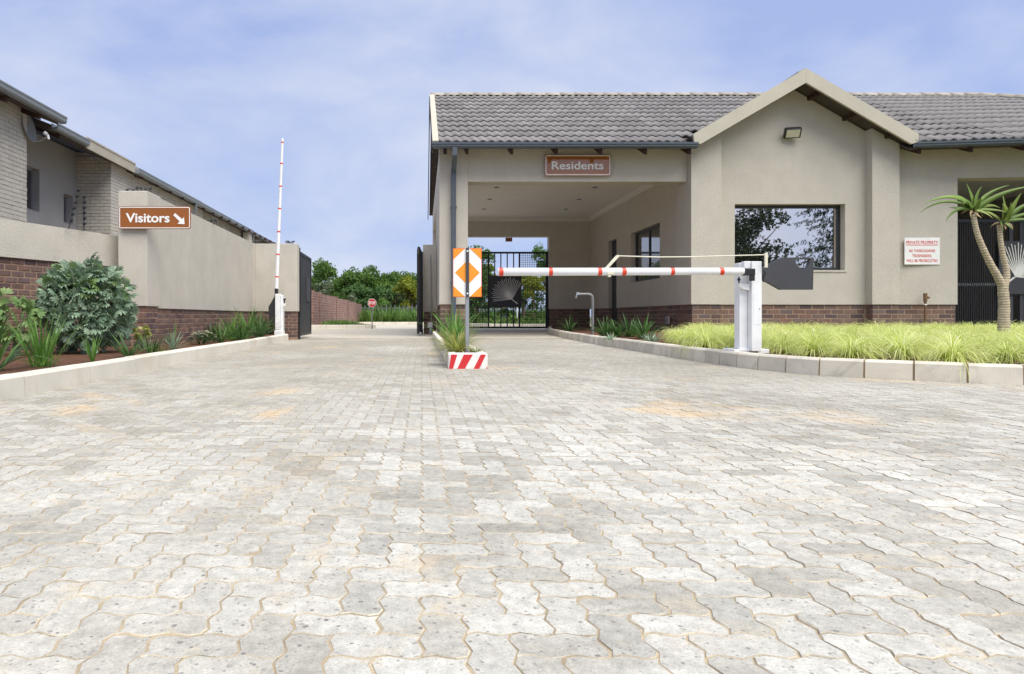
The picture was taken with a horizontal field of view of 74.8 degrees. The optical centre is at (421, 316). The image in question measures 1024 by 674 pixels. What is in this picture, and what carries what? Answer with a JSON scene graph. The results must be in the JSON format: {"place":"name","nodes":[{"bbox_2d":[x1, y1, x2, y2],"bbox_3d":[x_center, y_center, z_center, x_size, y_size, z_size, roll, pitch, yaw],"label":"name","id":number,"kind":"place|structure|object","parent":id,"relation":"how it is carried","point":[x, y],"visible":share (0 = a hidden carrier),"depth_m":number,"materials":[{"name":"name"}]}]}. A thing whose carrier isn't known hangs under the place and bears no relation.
{"place":"outdoors","nodes":[
{"label":"outdoors","id":0,"kind":"place"},
{"bbox_2d":[0,334,288,374],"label":"soil","id":1,"kind":"structure","parent":0,"point":[18,365],"depth_m":6.15,"materials":[{"name":"brown soil"}]},
{"bbox_2d":[0,287,45,355],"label":"shrub","id":2,"kind":"object","parent":1,"relation":"on","point":[30,310],"visible":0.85,"depth_m":6.41,"materials":[{"name":"green plant"}]},
{"bbox_2d":[0,312,59,369],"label":"strap plant","id":3,"kind":"object","parent":1,"relation":"on","point":[10,357],"visible":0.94,"depth_m":4.70,"materials":[{"name":"green plant"}]},
{"bbox_2d":[20,352,60,367],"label":"strap plant","id":4,"kind":"object","parent":1,"relation":"on","point":[43,363],"visible":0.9,"depth_m":4.97,"materials":[{"name":"green plant"}]},
{"bbox_2d":[6,307,87,366],"bbox_3d":[-2.922,0.149,5.086,0.558,0.463,0.618,0,0,38],"label":"strap plant","id":5,"kind":"object","parent":1,"relation":"on","point":[42,350],"visible":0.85,"depth_m":5.05,"materials":[{"name":"green plant"}]},
{"bbox_2d":[35,252,139,353],"bbox_3d":[-3.470,-0.127,6.895,1.031,1.122,0.969,0,0,0],"label":"shrub","id":6,"kind":"object","parent":1,"relation":"on","point":[76,285],"visible":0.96,"depth_m":6.69,"materials":[{"name":"green plant"}]},
{"bbox_2d":[82,332,103,361],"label":"strap plant","id":7,"kind":"object","parent":1,"relation":"on","point":[92,355],"visible":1,"depth_m":5.54,"materials":[{"name":"green plant"}]},
{"bbox_2d":[106,330,149,356],"bbox_3d":[-2.732,0.246,6.151,0.371,0.268,0.454,0,0,0],"label":"cycad","id":8,"kind":"object","parent":1,"relation":"on","point":[124,351],"visible":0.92,"depth_m":6.14,"materials":[{"name":"green plant"}]},
{"bbox_2d":[132,324,151,348],"bbox_3d":[-3.256,0.249,7.691,0.183,0.314,0.232,0,0,15],"label":"euphorbia","id":9,"kind":"object","parent":1,"relation":"on","point":[147,330],"visible":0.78,"depth_m":7.69,"materials":[{"name":"plant"}]},
{"bbox_2d":[130,328,179,352],"bbox_3d":[-2.841,0.251,6.927,0.515,0.268,0.462,0,0,34],"label":"strap plant","id":10,"kind":"object","parent":1,"relation":"on","point":[150,349],"visible":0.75,"depth_m":6.89,"materials":[{"name":"green plant"}]},
{"bbox_2d":[167,321,179,343],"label":"strap plant","id":11,"kind":"object","parent":1,"relation":"on","point":[174,331],"visible":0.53,"depth_m":9.08,"materials":[{"name":"green plant"}]},
{"bbox_2d":[161,330,190,348],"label":"spiky plant","id":12,"kind":"object","parent":1,"relation":"on","point":[172,345],"visible":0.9,"depth_m":7.68,"materials":[{"name":"green plant"}]},
{"bbox_2d":[188,330,219,343],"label":"flower bush","id":13,"kind":"object","parent":1,"relation":"on","point":[200,336],"visible":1,"depth_m":9.06,"materials":[{"name":"green plant"}]},
{"bbox_2d":[201,319,227,339],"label":"strap plant","id":14,"kind":"object","parent":1,"relation":"on","point":[212,331],"visible":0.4,"depth_m":10.72,"materials":[{"name":"green plant"}]},
{"bbox_2d":[204,323,234,342],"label":"strap plant","id":15,"kind":"object","parent":1,"relation":"on","point":[220,338],"visible":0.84,"depth_m":9.70,"materials":[{"name":"green plant"}]},
{"bbox_2d":[209,313,256,339],"bbox_3d":[-3.061,0.140,10.720,0.972,0.490,0.925,0,0,0],"label":"strap plant","id":16,"kind":"object","parent":1,"relation":"on","point":[230,336],"visible":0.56,"depth_m":10.69,"materials":[{"name":"green plant"}]},
{"bbox_2d":[215,316,262,340],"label":"strap plant","id":17,"kind":"object","parent":1,"relation":"on","point":[238,333],"visible":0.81,"depth_m":10.42,"materials":[{"name":"green plant"}]},
{"bbox_2d":[229,306,276,337],"bbox_3d":[-3.147,0.085,12.022,1.101,0.600,1.099,0,0,-41],"label":"strap plant","id":18,"kind":"object","parent":1,"relation":"on","point":[243,320],"visible":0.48,"depth_m":11.98,"materials":[{"name":"green plant"}]},
{"bbox_2d":[243,311,279,337],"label":"strap plant","id":19,"kind":"object","parent":1,"relation":"on","point":[259,329],"visible":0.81,"depth_m":11.61,"materials":[{"name":"green plant"}]},
{"bbox_2d":[262,317,274,333],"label":"strap plant","id":20,"kind":"object","parent":1,"relation":"on","point":[272,327],"visible":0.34,"depth_m":14.10,"materials":[{"name":"green plant"}]},
{"bbox_2d":[268,138,286,334],"bbox_3d":[-2.973,-1.647,13.650,0.404,4.053,0.220,0,0,0],"label":"boom barrier","id":21,"kind":"object","parent":1,"relation":"on","point":[277,305],"visible":0.98,"depth_m":13.63,"materials":[{"name":"white metal"}]},
{"bbox_2d":[300,324,561,337],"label":"road","id":22,"kind":"structure","parent":0,"point":[394,331],"depth_m":19.46,"materials":[{"name":"grey concrete"}]},
{"bbox_2d":[0,80,275,243],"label":"house","id":23,"kind":"structure","parent":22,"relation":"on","point":[43,181],"depth_m":14.47,"materials":[{"name":"white brick"}]},
{"bbox_2d":[26,167,33,210],"bbox_3d":[-8.145,-2.625,13.580,0.050,0.890,0.560,0,0,0],"label":"window","id":24,"kind":"structure","parent":23,"relation":"in","point":[30,172],"depth_m":13.78,"materials":[{"name":"glass"}]},
{"bbox_2d":[21,115,49,142],"bbox_3d":[-7.119,-3.469,12.073,0.456,0.573,0.438,0,0,29],"label":"satellite dish","id":25,"kind":"object","parent":23,"relation":"attached to","point":[31,133],"visible":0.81,"depth_m":12.21,"materials":[{"name":"grey metal"}]},
{"bbox_2d":[64,195,67,222],"bbox_3d":[-8.145,-2.430,15.000,0.050,0.660,0.400,0,0,0],"label":"window","id":26,"kind":"structure","parent":23,"relation":"in","point":[65,197],"depth_m":15.13,"materials":[{"name":"glass"}]},
{"bbox_2d":[311,290,361,324],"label":"boundary wall","id":27,"kind":"structure","parent":22,"relation":"on","point":[326,308],"depth_m":31.95,"materials":[{"name":"brown brick"}]},
{"bbox_2d":[311,324,375,328],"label":"kerb","id":28,"kind":"structure","parent":22,"relation":"on","point":[365,326],"depth_m":26.72,"materials":[{"name":"grey concrete"}]},
{"bbox_2d":[368,299,375,328],"bbox_3d":[-1.988,-0.105,26.523,0.338,1.210,0.058,0,0,0],"label":"stop sign","id":29,"kind":"object","parent":22,"relation":"on","point":[372,303],"visible":1,"depth_m":26.50,"materials":[{"name":"red metal"}]},
{"bbox_2d":[360,322,423,323],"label":"kerb","id":30,"kind":"structure","parent":22,"relation":"on","point":[390,322],"depth_m":41.60,"materials":[{"name":"grey concrete"}]},
{"bbox_2d":[423,245,435,333],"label":"boundary wall","id":31,"kind":"structure","parent":22,"relation":"on","point":[428,250],"depth_m":19.00,"materials":[{"name":"paint"}]},
{"bbox_2d":[417,246,422,333],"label":"gate","id":32,"kind":"structure","parent":31,"relation":"attached to","point":[419,290],"depth_m":17.07,"materials":[{"name":"black metal"}]},
{"bbox_2d":[428,255,432,333],"bbox_3d":[0.237,-0.619,18.677,0.140,2.237,0.154,0,0,0],"label":"access post","id":33,"kind":"object","parent":22,"relation":"on","point":[430,324],"visible":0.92,"depth_m":18.73,"materials":[{"name":"grey metal"}]},
{"bbox_2d":[469,323,590,325],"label":"kerb","id":34,"kind":"structure","parent":22,"relation":"on","point":[476,324],"depth_m":30.16,"materials":[{"name":"concrete"}]},
{"bbox_2d":[428,68,1023,335],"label":"gatehouse","id":35,"kind":"object","parent":22,"relation":"on","point":[844,188],"visible":0.85,"depth_m":16.05,"materials":[{"name":"paint"}]},
{"bbox_2d":[469,249,548,328],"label":"gate","id":36,"kind":"structure","parent":35,"relation":"attached to","point":[504,291],"depth_m":25.60,"materials":[{"name":"black metal"}]},
{"bbox_2d":[545,155,610,175],"bbox_3d":[3.759,-3.639,15.985,1.594,0.511,0.100,0,0,0],"label":"direction sign","id":37,"kind":"object","parent":35,"relation":"attached to","point":[577,165],"visible":1,"depth_m":15.94,"materials":[{"name":"brown metal"}]},
{"bbox_2d":[612,240,617,326],"bbox_3d":[6.620,-1.120,22.475,0.060,2.940,0.950,0,0,0],"label":"door","id":38,"kind":"structure","parent":35,"relation":"in","point":[614,310],"depth_m":22.64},
{"bbox_2d":[635,224,659,281],"bbox_3d":[6.635,-1.800,19.225,0.070,1.520,2.450,0,0,0],"label":"window","id":39,"kind":"structure","parent":35,"relation":"in","point":[647,242],"depth_m":19.44,"materials":[{"name":"black"}]},
{"bbox_2d":[665,316,669,323],"bbox_3d":[6.418,0.100,17.310,0.061,0.200,0.220,0,0,0],"label":"junction box","id":40,"kind":"object","parent":35,"relation":"attached to","point":[667,319],"visible":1,"depth_m":17.23,"materials":[{"name":"grey paint"}]},
{"bbox_2d":[735,205,839,269],"bbox_3d":[8.924,-1.923,16.275,2.676,1.603,0.070,0,0,0],"label":"window","id":41,"kind":"structure","parent":35,"relation":"in","point":[779,231],"depth_m":16.27,"materials":[{"name":"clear glass"}]},
{"bbox_2d":[783,127,801,138],"bbox_3d":[8.903,-4.409,15.921,0.360,0.248,0.291,0,0,14],"label":"floodlight","id":42,"kind":"object","parent":35,"relation":"attached to","point":[792,132],"visible":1,"depth_m":15.84,"materials":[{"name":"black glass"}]},
{"bbox_2d":[904,238,939,264],"bbox_3d":[12.060,-1.573,15.993,0.850,0.647,0.074,0,0,0],"label":"notice board","id":43,"kind":"object","parent":35,"relation":"attached to","point":[921,251],"visible":1,"depth_m":15.96,"materials":[{"name":"white metal"}]},
{"bbox_2d":[923,293,929,324],"bbox_3d":[12.077,-0.087,15.839,0.134,0.933,0.078,0,0,24],"label":"water pipe","id":44,"kind":"object","parent":35,"relation":"attached to","point":[925,296],"visible":0.88,"depth_m":15.83,"materials":[{"name":"orange metal"}]},
{"bbox_2d":[955,219,1023,325],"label":"gate","id":45,"kind":"structure","parent":35,"relation":"attached to","point":[1014,250],"depth_m":16.64,"materials":[{"name":"black metal"}]},
{"bbox_2d":[959,283,994,285],"bbox_3d":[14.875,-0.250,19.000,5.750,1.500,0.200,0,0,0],"label":"rail","id":46,"kind":"object","parent":45,"relation":"attached to","point":[976,284],"depth_m":18.97,"materials":[{"name":"black metal"}]},
{"bbox_2d":[0,338,1023,673],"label":"driveway","id":47,"kind":"structure","parent":0,"point":[402,506],"depth_m":1.64,"materials":[{"name":"grey concrete"}]},
{"bbox_2d":[0,219,117,352],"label":"boundary wall","id":48,"kind":"structure","parent":47,"relation":"on","point":[30,253],"depth_m":7.30,"materials":[{"name":"paint"}]},
{"bbox_2d":[68,189,80,228],"bbox_3d":[-4.028,-1.249,7.684,0.049,0.482,0.157,0,0,17],"label":"fence bracket","id":49,"kind":"object","parent":48,"relation":"on","point":[74,207],"visible":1,"depth_m":7.68,"materials":[{"name":"black metal"}]},
{"bbox_2d":[82,196,86,230],"bbox_3d":[-4.004,-1.224,7.862,0.047,0.432,0.121,0,0,-27],"label":"fence bracket","id":50,"kind":"object","parent":48,"relation":"on","point":[84,207],"visible":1,"depth_m":7.85,"materials":[{"name":"black metal"}]},
{"bbox_2d":[118,191,160,346],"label":"gate pier","id":51,"kind":"structure","parent":47,"relation":"on","point":[139,255],"depth_m":8.20,"materials":[{"name":"paint"}]},
{"bbox_2d":[125,186,151,192],"bbox_3d":[-3.584,-1.594,8.395,0.345,0.107,0.101,0,0,0],"label":"fence bracket","id":52,"kind":"object","parent":51,"relation":"on","point":[138,187],"visible":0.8,"depth_m":8.38,"materials":[{"name":"black metal"}]},
{"bbox_2d":[119,206,190,228],"bbox_3d":[-3.283,-1.213,8.171,0.883,0.276,0.068,0,0,0],"label":"direction sign","id":53,"kind":"object","parent":51,"relation":"attached to","point":[154,217],"visible":1,"depth_m":8.14,"materials":[{"name":"brown metal"}]},
{"bbox_2d":[0,334,288,400],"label":"kerb","id":54,"kind":"structure","parent":47,"relation":"on","point":[18,384],"depth_m":5.32,"materials":[{"name":"grey concrete"}]},
{"bbox_2d":[158,199,252,344],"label":"boundary wall","id":55,"kind":"structure","parent":47,"relation":"on","point":[206,271],"depth_m":10.55,"materials":[{"name":"paint"}]},
{"bbox_2d":[205,218,216,223],"bbox_3d":[-3.550,-1.595,11.146,0.213,0.102,0.105,0,0,0],"label":"fence bracket","id":56,"kind":"object","parent":55,"relation":"on","point":[212,219],"visible":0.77,"depth_m":11.12,"materials":[{"name":"black metal"}]},
{"bbox_2d":[252,243,298,339],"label":"boundary wall","id":57,"kind":"structure","parent":47,"relation":"on","point":[264,261],"depth_m":14.16,"materials":[{"name":"paint"}]},
{"bbox_2d":[298,248,310,338],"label":"gate","id":58,"kind":"structure","parent":57,"relation":"attached to","point":[304,320],"depth_m":15.16,"materials":[{"name":"black metal"}]},
{"bbox_2d":[433,331,487,368],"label":"planter island","id":59,"kind":"structure","parent":47,"relation":"on","point":[470,360],"depth_m":6.31,"materials":[{"name":"concrete"}]},
{"bbox_2d":[411,303,487,344],"bbox_3d":[0.405,0.082,8.145,0.813,0.595,0.853,0,0,40],"label":"strap plant","id":60,"kind":"object","parent":59,"relation":"on","point":[453,323],"visible":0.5,"depth_m":8.03,"materials":[{"name":"green plant"}]},
{"bbox_2d":[422,326,483,359],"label":"variegated grass","id":61,"kind":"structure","parent":59,"relation":"on","point":[455,346],"depth_m":6.67,"materials":[{"name":"green plant"}]},
{"bbox_2d":[433,316,479,343],"bbox_3d":[0.377,0.185,7.333,0.591,0.389,0.673,0,0,30],"label":"strap plant","id":62,"kind":"object","parent":59,"relation":"on","point":[457,331],"visible":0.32,"depth_m":7.35,"materials":[{"name":"green plant"}]},
{"bbox_2d":[453,248,481,352],"bbox_3d":[0.455,-0.091,6.607,0.286,1.182,0.066,0,0,0],"label":"hazard marker","id":63,"kind":"object","parent":59,"relation":"on","point":[467,273],"visible":0.91,"depth_m":6.60,"materials":[{"name":"metal"}]},
{"bbox_2d":[548,326,1023,384],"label":"kerb","id":64,"kind":"structure","parent":47,"relation":"on","point":[979,373],"depth_m":5.53,"materials":[{"name":"grey concrete"}]},
{"bbox_2d":[498,253,813,353],"bbox_3d":[2.372,-0.129,6.742,3.226,1.007,0.395,0,0,0],"label":"boom barrier","id":65,"kind":"object","parent":64,"relation":"on","point":[785,273],"visible":0.99,"depth_m":6.63,"materials":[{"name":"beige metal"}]},
{"bbox_2d":[753,293,760,324],"bbox_3d":[3.353,-0.076,6.623,0.070,0.316,0.002,0,0,0],"label":"access door","id":66,"kind":"structure","parent":65,"relation":"in","point":[756,296],"depth_m":6.62,"materials":[{"name":"white metal"}]},
{"bbox_2d":[0,0,1023,316],"label":"sky","id":67,"kind":"structure","parent":0,"point":[203,96],"materials":[{"name":"blue"}]},
{"bbox_2d":[552,326,1023,364],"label":"soil","id":68,"kind":"structure","parent":0,"point":[585,330],"depth_m":9.69,"materials":[{"name":"brown soil"}]},
{"bbox_2d":[556,316,582,331],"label":"strap plant","id":69,"kind":"object","parent":68,"relation":"on","point":[569,327],"visible":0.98,"depth_m":16.62,"materials":[{"name":"green plant"}]},
{"bbox_2d":[575,292,593,333],"bbox_3d":[3.493,-0.060,14.200,0.404,0.923,0.059,0,0,0],"label":"standpipe","id":70,"kind":"object","parent":68,"relation":"on","point":[592,304],"visible":0.89,"depth_m":14.17,"materials":[{"name":"silver metal"}]},
{"bbox_2d":[587,316,618,335],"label":"strap plant","id":71,"kind":"object","parent":68,"relation":"on","point":[601,329],"visible":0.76,"depth_m":12.72,"materials":[{"name":"green plant"}]},
{"bbox_2d":[603,332,619,339],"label":"strap plant","id":72,"kind":"object","parent":68,"relation":"on","point":[610,337],"visible":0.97,"depth_m":10.73,"materials":[{"name":"green plant"}]},
{"bbox_2d":[602,318,627,336],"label":"strap plant","id":73,"kind":"object","parent":68,"relation":"on","point":[618,330],"visible":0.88,"depth_m":12.34,"materials":[{"name":"green plant"}]},
{"bbox_2d":[599,312,642,336],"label":"strap plant","id":74,"kind":"object","parent":68,"relation":"on","point":[628,327],"visible":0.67,"depth_m":12.35,"materials":[{"name":"green plant"}]},
{"bbox_2d":[620,313,662,338],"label":"strap plant","id":75,"kind":"object","parent":68,"relation":"on","point":[640,331],"visible":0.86,"depth_m":11.29,"materials":[{"name":"green plant"}]},
{"bbox_2d":[640,331,663,341],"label":"strap plant","id":76,"kind":"object","parent":68,"relation":"on","point":[651,338],"visible":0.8,"depth_m":9.67,"materials":[{"name":"green plant"}]},
{"bbox_2d":[657,319,1023,380],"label":"ornamental grass","id":77,"kind":"structure","parent":68,"relation":"on","point":[957,343],"depth_m":6.77,"materials":[{"name":"plant"}]},
{"bbox_2d":[920,185,1023,334],"bbox_3d":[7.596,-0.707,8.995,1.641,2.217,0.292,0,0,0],"label":"aloe tree","id":78,"kind":"object","parent":68,"relation":"on","point":[981,205],"visible":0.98,"depth_m":8.98,"materials":[{"name":"green plant"}]},
{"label":"soil","id":79,"kind":"structure","parent":0,"visible":0},
{"bbox_2d":[313,279,333,294],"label":"tree","id":80,"kind":"object","parent":79,"relation":"on","point":[322,285],"visible":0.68,"depth_m":46.72,"materials":[{"name":"green plant"}]},
{"bbox_2d":[311,257,338,295],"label":"tree","id":81,"kind":"object","parent":79,"relation":"on","point":[322,271],"visible":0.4,"depth_m":61.03,"materials":[{"name":"green plant"}]},
{"bbox_2d":[330,266,374,298],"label":"tree","id":82,"kind":"object","parent":79,"relation":"on","point":[348,277],"visible":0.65,"depth_m":57.31,"materials":[{"name":"green plant"}]},
{"bbox_2d":[348,293,356,301],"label":"tree","id":83,"kind":"object","parent":79,"relation":"on","point":[352,296],"visible":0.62,"depth_m":46.38,"materials":[{"name":"green plant"}]},
{"bbox_2d":[338,282,377,310],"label":"tree","id":84,"kind":"object","parent":79,"relation":"on","point":[365,296],"visible":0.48,"depth_m":54.18,"materials":[{"name":"green plant"}]},
{"bbox_2d":[362,265,401,304],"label":"tree","id":85,"kind":"object","parent":79,"relation":"on","point":[387,280],"visible":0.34,"depth_m":59.20,"materials":[{"name":"green plant"}]},
{"bbox_2d":[374,298,389,311],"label":"bush","id":86,"kind":"object","parent":79,"relation":"on","point":[383,302],"visible":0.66,"depth_m":48.38,"materials":[{"name":"green plant"}]},
{"bbox_2d":[373,285,410,312],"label":"tree","id":87,"kind":"object","parent":79,"relation":"on","point":[380,290],"visible":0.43,"depth_m":53.53,"materials":[{"name":"green plant"}]},
{"bbox_2d":[391,275,416,307],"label":"tree","id":88,"kind":"object","parent":79,"relation":"on","point":[408,288],"visible":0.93,"depth_m":50.74,"materials":[{"name":"green plant"}]},
{"bbox_2d":[399,271,416,309],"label":"tree","id":89,"kind":"object","parent":79,"relation":"on","point":[414,277],"visible":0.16,"depth_m":63.30,"materials":[{"name":"green plant"}]},
{"bbox_2d":[357,304,544,321],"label":"undergrowth","id":90,"kind":"object","parent":79,"relation":"on","point":[393,315],"visible":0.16,"depth_m":42.85,"materials":[{"name":"green plant"}]},
{"bbox_2d":[364,305,540,313],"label":"palisade fence","id":91,"kind":"object","parent":79,"relation":"on","point":[416,308],"visible":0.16,"depth_m":45.49,"materials":[{"name":"metal"}]},
{"bbox_2d":[468,245,496,309],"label":"tree","id":92,"kind":"object","parent":79,"relation":"on","point":[485,266],"visible":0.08,"depth_m":45.26,"materials":[{"name":"green plant"}]},
{"bbox_2d":[486,262,496,274],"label":"tree","id":93,"kind":"object","parent":79,"relation":"on","point":[490,264],"visible":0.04,"depth_m":50.11,"materials":[{"name":"green plant"}]},
{"bbox_2d":[483,293,524,316],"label":"bush","id":94,"kind":"object","parent":79,"relation":"on","point":[504,312],"visible":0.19,"depth_m":41.92,"materials":[{"name":"green plant"}]},
{"bbox_2d":[520,277,538,317],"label":"tree","id":95,"kind":"object","parent":79,"relation":"on","point":[523,305],"visible":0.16,"depth_m":42.92,"materials":[{"name":"green plant"}]},
{"bbox_2d":[531,243,546,306],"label":"tree","id":96,"kind":"object","parent":79,"relation":"on","point":[539,249],"visible":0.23,"depth_m":43.73,"materials":[{"name":"green plant"}]},
{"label":"soil","id":97,"kind":"structure","parent":0,"visible":0},
{"bbox_2d":[320,318,363,324],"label":"verge grass","id":98,"kind":"structure","parent":97,"relation":"on","point":[338,322],"depth_m":27.39,"materials":[{"name":"green plant"}]},
{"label":"soil","id":99,"kind":"structure","parent":0,"visible":0},
{"bbox_2d":[472,313,481,322],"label":"bush","id":100,"kind":"object","parent":99,"relation":"on","point":[476,315],"visible":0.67,"depth_m":32.95,"materials":[{"name":"green plant"}]},
{"bbox_2d":[469,284,495,313],"bbox_3d":[3.406,-0.858,40.020,2.533,2.836,1.920,0,0,0],"label":"tree","id":101,"kind":"object","parent":99,"relation":"on","point":[476,300],"visible":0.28,"depth_m":39.58,"materials":[{"name":"green plant"}]},
{"bbox_2d":[489,311,499,322],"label":"bush","id":102,"kind":"object","parent":99,"relation":"on","point":[491,315],"visible":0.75,"depth_m":33.14,"materials":[{"name":"green plant"}]},
{"bbox_2d":[506,315,518,323],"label":"bush","id":103,"kind":"object","parent":99,"relation":"on","point":[510,317],"visible":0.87,"depth_m":32.94,"materials":[{"name":"green plant"}]},
{"bbox_2d":[469,314,590,323],"bbox_3d":[4.851,0.117,35.727,7.504,0.566,9.513,0,0,0],"label":"ground cover","id":104,"kind":"object","parent":99,"relation":"on","point":[491,321],"visible":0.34,"depth_m":32.74,"materials":[{"name":"plant"}]},
{"bbox_2d":[521,276,544,316],"bbox_3d":[6.059,-0.968,36.313,1.410,3.039,1.696,0,0,-42],"label":"tree","id":105,"kind":"object","parent":99,"relation":"on","point":[531,284],"visible":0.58,"depth_m":36.10,"materials":[{"name":"green plant"}]},
{"bbox_2d":[523,309,542,320],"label":"bush","id":106,"kind":"object","parent":99,"relation":"on","point":[539,316],"visible":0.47,"depth_m":32.66,"materials":[{"name":"green plant"}]}
]}

